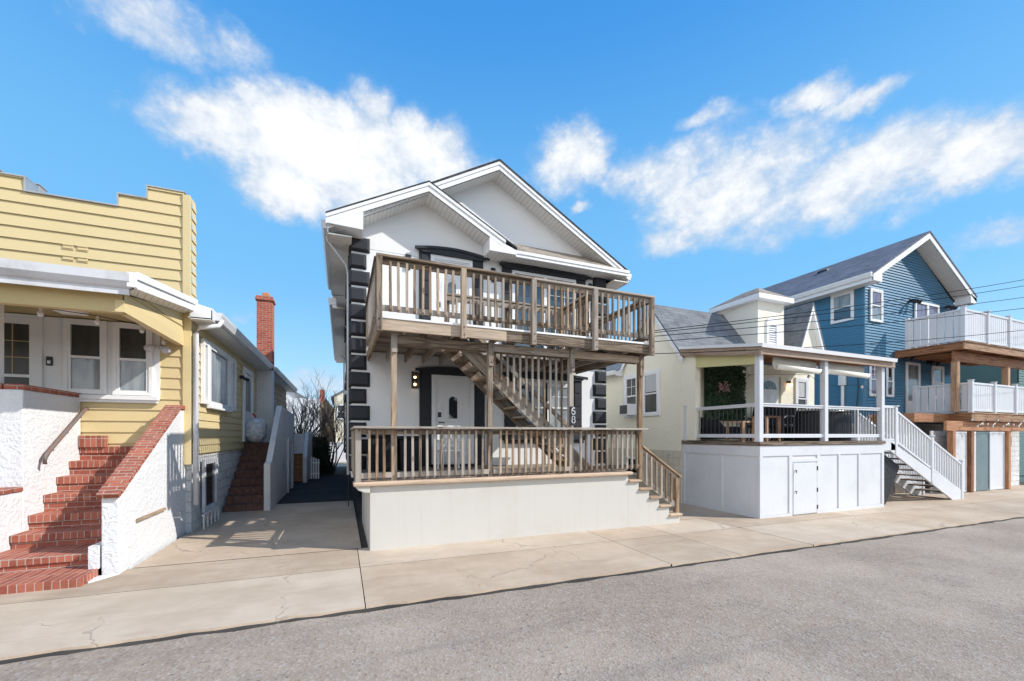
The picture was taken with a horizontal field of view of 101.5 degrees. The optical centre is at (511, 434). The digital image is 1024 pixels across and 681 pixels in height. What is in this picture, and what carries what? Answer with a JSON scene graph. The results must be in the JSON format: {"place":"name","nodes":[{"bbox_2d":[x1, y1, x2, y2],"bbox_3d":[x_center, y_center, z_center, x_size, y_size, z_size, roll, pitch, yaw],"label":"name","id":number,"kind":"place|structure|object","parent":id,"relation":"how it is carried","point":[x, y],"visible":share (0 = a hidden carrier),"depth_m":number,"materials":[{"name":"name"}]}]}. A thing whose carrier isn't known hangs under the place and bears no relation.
{"place":"outdoors","nodes":[
{"label":"outdoors","id":0,"kind":"place"},
{"bbox_2d":[277,466,352,503],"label":"alley","id":1,"kind":"structure","parent":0,"point":[328,488],"depth_m":13.90,"materials":[{"name":"concrete"}]},
{"bbox_2d":[277,368,345,472],"bbox_3d":[-8.503,-0.590,19.798,3.545,4.909,4.407,0,0,16],"label":"bare shrub","id":2,"kind":"object","parent":1,"relation":"on","point":[332,428],"visible":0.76,"depth_m":19.67,"materials":[{"name":"brown plant"}]},
{"bbox_2d":[297,419,337,475],"bbox_3d":[-9.124,0.567,19.662,1.832,2.695,1.710,0,0,-22],"label":"bush","id":3,"kind":"object","parent":1,"relation":"on","point":[320,452],"visible":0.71,"depth_m":19.41,"materials":[{"name":"green plant"}]},
{"bbox_2d":[320,390,333,441],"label":"brown house","id":4,"kind":"structure","parent":0,"point":[328,427],"depth_m":40.34,"materials":[{"name":"brown"}]},
{"bbox_2d":[331,390,343,441],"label":"narrow house","id":5,"kind":"structure","parent":0,"point":[339,396],"depth_m":34.19,"materials":[{"name":"beige"}]},
{"bbox_2d":[337,404,342,419],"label":"window","id":6,"kind":"structure","parent":5,"relation":"in","point":[338,404],"depth_m":34.20,"materials":[{"name":"white glass"}]},
{"bbox_2d":[333,462,346,466],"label":"path","id":7,"kind":"structure","parent":0,"point":[341,464],"depth_m":26.21,"materials":[{"name":"concrete"}]},
{"bbox_2d":[329,441,346,461],"bbox_3d":[-11.553,1.135,28.357,3.320,1.430,0.160,0,0,-22],"label":"vinyl fence","id":8,"kind":"object","parent":7,"relation":"on","point":[343,455],"visible":0.16,"depth_m":28.29,"materials":[{"name":"white plastic"}]},
{"bbox_2d":[371,434,390,471],"bbox_3d":[-2.772,0.355,8.924,0.548,0.790,0.700,0,0,-22],"label":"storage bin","id":9,"kind":"object","parent":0,"point":[380,452],"visible":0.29,"depth_m":8.62,"materials":[{"name":"black plastic"}]},
{"bbox_2d":[397,436,422,470],"bbox_3d":[-2.253,0.385,9.135,0.508,0.730,0.700,0,0,-22],"label":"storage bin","id":10,"kind":"object","parent":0,"point":[400,450],"visible":0.73,"depth_m":8.84,"materials":[{"name":"black plastic"}]},
{"bbox_2d":[0,518,1023,680],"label":"road","id":11,"kind":"structure","parent":0,"point":[947,604],"depth_m":4.03,"materials":[{"name":"grey asphalt"}]},
{"bbox_2d":[0,517,1023,663],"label":"curb joint","id":12,"kind":"object","parent":11,"relation":"on","point":[276,622],"visible":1,"depth_m":4.63,"materials":[{"name":"grey concrete"}]},
{"bbox_2d":[0,490,1023,660],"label":"sidewalk","id":13,"kind":"structure","parent":0,"point":[36,626],"depth_m":5.63,"materials":[{"name":"concrete"}]},
{"bbox_2d":[0,0,1023,405],"label":"sky","id":14,"kind":"structure","parent":0,"point":[719,151],"materials":[{"name":"blue"}]},
{"bbox_2d":[1,474,1023,607],"bbox_3d":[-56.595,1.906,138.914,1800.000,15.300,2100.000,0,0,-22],"label":"ground","id":15,"kind":"structure","parent":0,"point":[357,507],"depth_m":8.30,"materials":[{"name":"grey concrete"}]},
{"bbox_2d":[0,383,185,594],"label":"brick steps","id":16,"kind":"structure","parent":15,"relation":"on","point":[77,509],"depth_m":6.07,"materials":[{"name":"red brick"},{"name":"mortar"},{"name":"rough white stucco"}]},
{"bbox_2d":[0,169,297,533],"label":"yellow house","id":17,"kind":"structure","parent":15,"relation":"on","point":[221,378],"depth_m":7.40,"materials":[{"name":"yellow painted siding"},{"name":"white painted trim"},{"name":"shingle"}]},
{"bbox_2d":[4,313,43,386],"bbox_3d":[-8.301,-0.910,6.817,0.970,2.160,0.050,0,0,-22],"label":"door","id":18,"kind":"structure","parent":17,"relation":"in","point":[23,333],"depth_m":6.92,"materials":[{"name":"white glass"}]},
{"bbox_2d":[63,318,107,394],"bbox_3d":[-7.342,-1.345,7.208,0.570,1.279,0.050,0,0,-22],"label":"window","id":19,"kind":"structure","parent":17,"relation":"in","point":[85,343],"depth_m":7.21,"materials":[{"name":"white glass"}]},
{"bbox_2d":[37,308,165,344],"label":"string lights","id":20,"kind":"object","parent":17,"relation":"hanging from","point":[40,313],"visible":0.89,"depth_m":6.07,"materials":[{"name":"white frosted glass"},{"name":"dark wire"}]},
{"bbox_2d":[112,322,152,395],"bbox_3d":[-6.745,-1.345,7.451,0.560,1.279,0.050,0,0,-22],"label":"window","id":21,"kind":"structure","parent":17,"relation":"in","point":[132,366],"depth_m":7.45,"materials":[{"name":"white glass"}]},
{"bbox_2d":[200,338,209,404],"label":"window","id":22,"kind":"structure","parent":17,"relation":"in","point":[204,344],"depth_m":8.28,"materials":[{"name":"glass"}]},
{"bbox_2d":[202,458,217,512],"bbox_3d":[-6.334,1.025,8.785,0.050,1.050,0.950,0,0,-22],"label":"window","id":23,"kind":"structure","parent":17,"relation":"in","point":[209,467],"depth_m":8.78,"materials":[{"name":"white glass"}]},
{"bbox_2d":[206,341,232,412],"bbox_3d":[-6.583,-1.246,9.471,0.105,1.387,1.830,0,0,-22],"label":"window","id":24,"kind":"structure","parent":17,"relation":"in","point":[220,361],"depth_m":9.50,"materials":[{"name":"white glass"}]},
{"bbox_2d":[231,358,235,410],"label":"window","id":25,"kind":"structure","parent":17,"relation":"in","point":[233,362],"depth_m":10.69,"materials":[{"name":"glass"}]},
{"bbox_2d":[242,366,253,441],"bbox_3d":[-7.799,-0.870,12.383,0.050,2.120,1.380,0,0,-22],"label":"door","id":26,"kind":"structure","parent":17,"relation":"in","point":[247,387],"depth_m":12.16,"materials":[{"name":"white glass"}]},
{"bbox_2d":[223,406,293,511],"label":"side steps","id":27,"kind":"structure","parent":17,"relation":"attached to","point":[263,479],"depth_m":11.20,"materials":[{"name":"brick"}]},
{"bbox_2d":[245,413,266,442],"bbox_3d":[-7.436,-0.209,12.143,0.596,0.858,0.579,0,0,-22],"label":"rubbish bag","id":28,"kind":"object","parent":27,"relation":"on","point":[255,429],"visible":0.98,"depth_m":11.96,"materials":[{"name":"white plastic"}]},
{"bbox_2d":[286,392,304,397],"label":"house","id":29,"kind":"structure","parent":15,"relation":"on","point":[290,395],"depth_m":36.48,"materials":[{"name":"grey"}]},
{"bbox_2d":[294,434,304,480],"bbox_3d":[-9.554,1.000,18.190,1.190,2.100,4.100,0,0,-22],"label":"garage","id":30,"kind":"structure","parent":15,"relation":"on","point":[298,454],"depth_m":16.53,"materials":[{"name":"paint"}]},
{"bbox_2d":[294,454,302,480],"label":"door","id":31,"kind":"structure","parent":30,"relation":"in","point":[298,458],"depth_m":16.58,"materials":[{"name":"brown wood"}]},
{"bbox_2d":[286,398,321,436],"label":"house","id":32,"kind":"structure","parent":15,"relation":"on","point":[295,401],"depth_m":30.41,"materials":[{"name":"white"}]},
{"bbox_2d":[303,432,312,482],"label":"wing wall","id":33,"kind":"structure","parent":15,"relation":"on","point":[307,450],"depth_m":16.75,"materials":[{"name":"white paint"}]},
{"bbox_2d":[310,456,319,478],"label":"garden gate","id":34,"kind":"structure","parent":33,"relation":"attached to","point":[314,463],"depth_m":17.57,"materials":[{"name":"white wood"}]},
{"bbox_2d":[285,380,335,436],"bbox_3d":[-11.332,-0.841,21.393,4.851,5.449,5.108,0,0,-22],"label":"bare tree","id":35,"kind":"object","parent":15,"relation":"on","point":[303,413],"visible":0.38,"depth_m":21.37,"materials":[{"name":"grey plant"}]},
{"bbox_2d":[321,159,631,505],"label":"white house","id":36,"kind":"structure","parent":15,"relation":"on","point":[499,215],"depth_m":10.03,"materials":[{"name":"paint"}]},
{"bbox_2d":[344,328,345,389],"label":"window","id":37,"kind":"structure","parent":36,"relation":"in","point":[344,328],"depth_m":16.02,"materials":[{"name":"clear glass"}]},
{"bbox_2d":[344,394,346,452],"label":"window","id":38,"kind":"structure","parent":36,"relation":"in","point":[345,395],"depth_m":15.25,"materials":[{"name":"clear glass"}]},
{"bbox_2d":[345,274,346,367],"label":"window","id":39,"kind":"structure","parent":36,"relation":"in","point":[346,274],"depth_m":10.88,"materials":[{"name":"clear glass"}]},
{"bbox_2d":[345,307,346,380],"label":"window","id":40,"kind":"structure","parent":36,"relation":"in","point":[345,307],"depth_m":13.98,"materials":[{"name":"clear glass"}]},
{"bbox_2d":[345,377,346,460],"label":"window","id":41,"kind":"structure","parent":36,"relation":"in","point":[346,377],"depth_m":11.02,"materials":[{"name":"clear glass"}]},
{"bbox_2d":[431,254,472,340],"bbox_3d":[-1.440,-3.080,10.027,1.020,2.340,0.049,0,0,-22],"label":"door","id":42,"kind":"structure","parent":36,"relation":"in","point":[437,258],"depth_m":10.00,"materials":[{"name":"white glass"}]},
{"bbox_2d":[431,375,473,464],"bbox_3d":[-1.408,-0.360,10.029,1.040,2.120,0.069,0,0,-22],"label":"door","id":43,"kind":"structure","parent":36,"relation":"in","point":[452,400],"depth_m":10.03,"materials":[{"name":"white wood"}]},
{"bbox_2d":[516,380,547,429],"bbox_3d":[0.520,-0.723,10.824,0.890,1.334,0.045,0,0,-22],"label":"window","id":44,"kind":"structure","parent":36,"relation":"in","point":[517,381],"depth_m":10.87,"materials":[{"name":"white glass"}]},
{"bbox_2d":[512,270,575,348],"bbox_3d":[0.859,-3.055,10.959,1.860,2.250,0.050,0,0,-22],"label":"sliding door","id":45,"kind":"structure","parent":36,"relation":"in","point":[527,288],"depth_m":10.91,"materials":[{"name":"white glass"}]},
{"bbox_2d":[546,383,566,427],"bbox_3d":[1.237,-0.721,11.116,0.800,1.298,0.045,0,0,-22],"label":"window","id":46,"kind":"structure","parent":36,"relation":"in","point":[553,384],"depth_m":11.12,"materials":[{"name":"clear glass"}]},
{"bbox_2d":[352,464,682,550],"bbox_3d":[0.080,1.448,9.100,6.675,1.405,2.885,0,0,-22],"label":"porch base","id":47,"kind":"object","parent":15,"relation":"on","point":[400,512],"visible":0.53,"depth_m":7.56,"materials":[{"name":"paint"}]},
{"bbox_2d":[437,425,464,469],"bbox_3d":[-1.317,0.270,9.009,0.510,0.960,0.480,0,0,-22],"label":"lattice chair","id":48,"kind":"object","parent":47,"relation":"on","point":[452,450],"visible":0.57,"depth_m":9.13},
{"bbox_2d":[350,252,681,512],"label":"wooden deck","id":49,"kind":"structure","parent":47,"relation":"on","point":[426,340],"depth_m":7.85,"materials":[{"name":"beige wood"}]},
{"bbox_2d":[655,280,1020,330],"bbox_3d":[16.222,-5.197,13.125,28.103,6.120,0.014,0,0,-19],"label":"power cable","id":50,"kind":"object","parent":49,"relation":"attached to","point":[825,309],"visible":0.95,"depth_m":10.13,"materials":[{"name":"rubber"}]},
{"bbox_2d":[655,286,1021,332],"bbox_3d":[16.222,-5.002,13.125,28.103,5.810,0.014,0,0,-19],"label":"power cable","id":51,"kind":"object","parent":49,"relation":"attached to","point":[826,313],"visible":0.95,"depth_m":10.13,"materials":[{"name":"rubber"}]},
{"bbox_2d":[655,308,1023,341],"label":"power cable","id":52,"kind":"object","parent":49,"relation":"attached to","point":[826,328],"visible":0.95,"depth_m":10.18,"materials":[{"name":"rubber"}]},
{"bbox_2d":[655,297,1023,336],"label":"power cable","id":53,"kind":"object","parent":49,"relation":"attached to","point":[826,320],"visible":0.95,"depth_m":10.18,"materials":[{"name":"rubber"}]},
{"bbox_2d":[604,288,825,502],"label":"cream cottage","id":54,"kind":"structure","parent":15,"relation":"on","point":[673,384],"depth_m":13.07,"materials":[{"name":"paint"}]},
{"bbox_2d":[619,373,636,417],"bbox_3d":[3.798,-1.290,13.738,0.358,1.400,0.740,0,0,-22],"label":"window","id":55,"kind":"structure","parent":54,"relation":"in","point":[629,408],"depth_m":13.72,"materials":[{"name":"clear glass"}]},
{"bbox_2d":[625,456,636,474],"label":"window","id":56,"kind":"structure","parent":54,"relation":"in","point":[634,471],"depth_m":13.70,"materials":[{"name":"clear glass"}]},
{"bbox_2d":[643,369,659,415],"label":"window","id":57,"kind":"structure","parent":54,"relation":"in","point":[651,379],"depth_m":12.90,"materials":[{"name":"clear glass"}]},
{"bbox_2d":[704,366,746,420],"bbox_3d":[6.258,-1.241,12.257,1.617,1.676,0.221,0,0,-22],"label":"hedge panel","id":58,"kind":"object","parent":54,"relation":"attached to","point":[723,385],"visible":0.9,"depth_m":12.18,"materials":[{"name":"green plant"}]},
{"bbox_2d":[763,372,782,438],"bbox_3d":[8.089,-0.910,13.116,1.160,2.080,0.050,0,0,-22],"label":"door","id":59,"kind":"structure","parent":54,"relation":"in","point":[770,382],"depth_m":13.14,"materials":[{"name":"beige paint"}]},
{"bbox_2d":[795,377,808,408],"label":"window","id":60,"kind":"structure","parent":54,"relation":"in","point":[801,384],"depth_m":13.69,"materials":[{"name":"clear glass"}]},
{"bbox_2d":[679,343,897,518],"bbox_3d":[7.593,-0.113,11.559,5.295,4.725,2.540,0,0,-22],"label":"covered porch","id":61,"kind":"object","parent":15,"relation":"on","point":[759,477],"visible":0.98,"depth_m":10.47,"materials":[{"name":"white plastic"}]},
{"bbox_2d":[700,417,739,438],"bbox_3d":[5.786,-0.205,11.707,0.850,0.610,0.818,0,0,-22],"label":"patio sofa","id":62,"kind":"object","parent":61,"relation":"on","point":[710,426],"visible":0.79,"depth_m":11.58,"materials":[{"name":"black fabric"}]},
{"bbox_2d":[726,421,753,441],"bbox_3d":[5.783,-0.090,10.508,0.550,0.500,0.500,0,0,-22],"label":"patio table","id":63,"kind":"object","parent":61,"relation":"on","point":[743,431],"visible":0.54,"depth_m":10.27,"materials":[{"name":"orange wood"}]},
{"bbox_2d":[746,407,775,440],"bbox_3d":[7.126,-0.337,11.928,0.664,0.996,0.874,0,0,38],"label":"patio chair","id":64,"kind":"object","parent":61,"relation":"on","point":[765,411],"visible":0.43,"depth_m":12.10,"materials":[{"name":"black fabric"}]},
{"bbox_2d":[752,416,780,441],"bbox_3d":[6.239,-0.150,10.262,0.500,0.620,0.400,0,0,-22],"label":"patio table","id":65,"kind":"object","parent":61,"relation":"on","point":[766,427],"visible":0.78,"depth_m":10.16,"materials":[{"name":"orange wood"}]},
{"bbox_2d":[763,407,796,440],"bbox_3d":[6.994,-0.337,11.047,1.043,0.996,0.744,0,0,-34],"label":"patio chair","id":66,"kind":"object","parent":61,"relation":"on","point":[778,414],"visible":0.38,"depth_m":11.08,"materials":[{"name":"black fabric"}]},
{"bbox_2d":[793,463,817,514],"bbox_3d":[7.141,1.295,10.155,0.890,1.230,0.079,0,0,-22],"label":"hatch door","id":67,"kind":"structure","parent":61,"relation":"in","point":[805,489],"depth_m":10.15,"materials":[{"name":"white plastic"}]},
{"bbox_2d":[742,364,875,396],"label":"string lights","id":68,"kind":"object","parent":61,"relation":"hanging from","point":[808,376],"visible":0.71,"depth_m":11.48,"materials":[{"name":"plastic"}]},
{"bbox_2d":[770,409,852,440],"bbox_3d":[8.577,-0.295,12.079,1.980,0.910,1.969,0,0,-22],"label":"sofa","id":69,"kind":"object","parent":61,"relation":"on","point":[810,427],"visible":0.53,"depth_m":11.26,"materials":[{"name":"fabric"}]},
{"bbox_2d":[655,330,1021,353],"bbox_3d":[16.222,-3.710,13.125,28.102,4.095,0.014,0,0,-19],"label":"power cable","id":70,"kind":"object","parent":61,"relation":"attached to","point":[828,346],"visible":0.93,"depth_m":10.38,"materials":[{"name":"rubber"}]},
{"bbox_2d":[865,413,871,437],"bbox_3d":[9.670,-0.346,11.348,0.325,0.875,0.070,0,0,-22],"label":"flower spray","id":71,"kind":"object","parent":61,"relation":"attached to","point":[868,422],"visible":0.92,"depth_m":11.34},
{"bbox_2d":[854,405,964,499],"bbox_3d":[11.947,0.598,12.750,4.350,2.844,1.090,0,0,-22],"label":"white stair","id":72,"kind":"object","parent":61,"relation":"attached to","point":[921,457],"visible":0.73,"depth_m":12.51,"materials":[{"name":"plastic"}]},
{"bbox_2d":[764,231,976,483],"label":"blue house","id":73,"kind":"structure","parent":15,"relation":"on","point":[922,265],"depth_m":16.39,"materials":[{"name":"blue wood"}]},
{"bbox_2d":[831,289,853,323],"bbox_3d":[12.714,-4.917,16.118,0.045,1.126,0.800,0,0,-22],"label":"window","id":74,"kind":"structure","parent":73,"relation":"in","point":[844,299],"depth_m":16.11,"materials":[{"name":"clear glass"}]},
{"bbox_2d":[869,366,875,395],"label":"window","id":75,"kind":"structure","parent":73,"relation":"in","point":[872,369],"depth_m":15.59,"materials":[{"name":"clear glass"}]},
{"bbox_2d":[870,288,882,322],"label":"window","id":76,"kind":"structure","parent":73,"relation":"in","point":[876,295],"depth_m":15.68,"materials":[{"name":"clear glass"}]},
{"bbox_2d":[886,367,893,396],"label":"window","id":77,"kind":"structure","parent":73,"relation":"in","point":[889,371],"depth_m":16.01,"materials":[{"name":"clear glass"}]},
{"bbox_2d":[906,362,920,412],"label":"door","id":78,"kind":"structure","parent":73,"relation":"in","point":[913,370],"depth_m":16.53,"materials":[{"name":"white glass"}]},
{"bbox_2d":[914,302,938,347],"bbox_3d":[16.819,-4.275,16.960,1.750,2.150,0.050,0,0,-22],"label":"sliding door","id":79,"kind":"structure","parent":73,"relation":"in","point":[923,305],"depth_m":16.94,"materials":[{"name":"white glass"}]},
{"bbox_2d":[931,366,943,398],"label":"window","id":80,"kind":"structure","parent":73,"relation":"in","point":[937,372],"depth_m":17.26,"materials":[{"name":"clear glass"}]},
{"bbox_2d":[868,305,1023,492],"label":"house deck","id":81,"kind":"structure","parent":73,"relation":"attached to","point":[1005,350],"depth_m":15.14,"materials":[{"name":"white wood"}]},
{"bbox_2d":[976,432,989,490],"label":"storage door","id":82,"kind":"structure","parent":81,"relation":"attached to","point":[982,461],"depth_m":15.14,"materials":[{"name":"teal wood"}]},
{"bbox_2d":[990,432,1004,489],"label":"storage door","id":83,"kind":"structure","parent":81,"relation":"attached to","point":[997,460],"depth_m":15.56,"materials":[{"name":"white plastic"}]},
{"bbox_2d":[971,418,1023,427],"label":"string lights","id":84,"kind":"object","parent":81,"relation":"hanging from","point":[1008,424],"visible":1,"depth_m":15.03,"materials":[{"name":"plastic"}]},
{"bbox_2d":[884,455,898,504],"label":"wall","id":85,"kind":"structure","parent":15,"relation":"on","point":[891,468],"depth_m":11.85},
{"bbox_2d":[954,340,1023,481],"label":"green house","id":86,"kind":"structure","parent":15,"relation":"on","point":[983,374],"depth_m":19.86,"materials":[{"name":"wood"}]},
{"bbox_2d":[544,436,552,465],"bbox_3d":[0.576,0.312,10.115,0.800,0.875,0.500,0,0,-22],"label":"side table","id":87,"kind":"object","parent":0,"point":[545,457],"visible":0.12,"depth_m":10.41,"materials":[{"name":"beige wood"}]},
{"bbox_2d":[133,485,1023,567],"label":"driveway","id":88,"kind":"structure","parent":0,"point":[285,529],"depth_m":7.90,"materials":[{"name":"concrete"}]},
{"bbox_2d":[890,434,906,493],"bbox_3d":[12.534,0.975,14.084,4.058,2.050,0.187,0,0,-22],"label":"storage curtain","id":89,"kind":"object","parent":88,"relation":"on","point":[896,488],"visible":0.09,"depth_m":14.31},
{"bbox_2d":[956,432,966,491],"bbox_3d":[15.557,0.936,14.558,0.900,2.112,0.055,0,0,-22],"label":"metal screen","id":90,"kind":"object","parent":88,"relation":"on","point":[961,445],"visible":0.45,"depth_m":14.64,"materials":[{"name":"white metal"}]},
{"bbox_2d":[974,432,975,490],"bbox_3d":[16.418,0.941,14.909,0.300,2.122,0.055,0,0,-22],"label":"trim board","id":91,"kind":"object","parent":88,"relation":"on","point":[974,461],"depth_m":14.92,"materials":[{"name":"white wood"}]}
]}

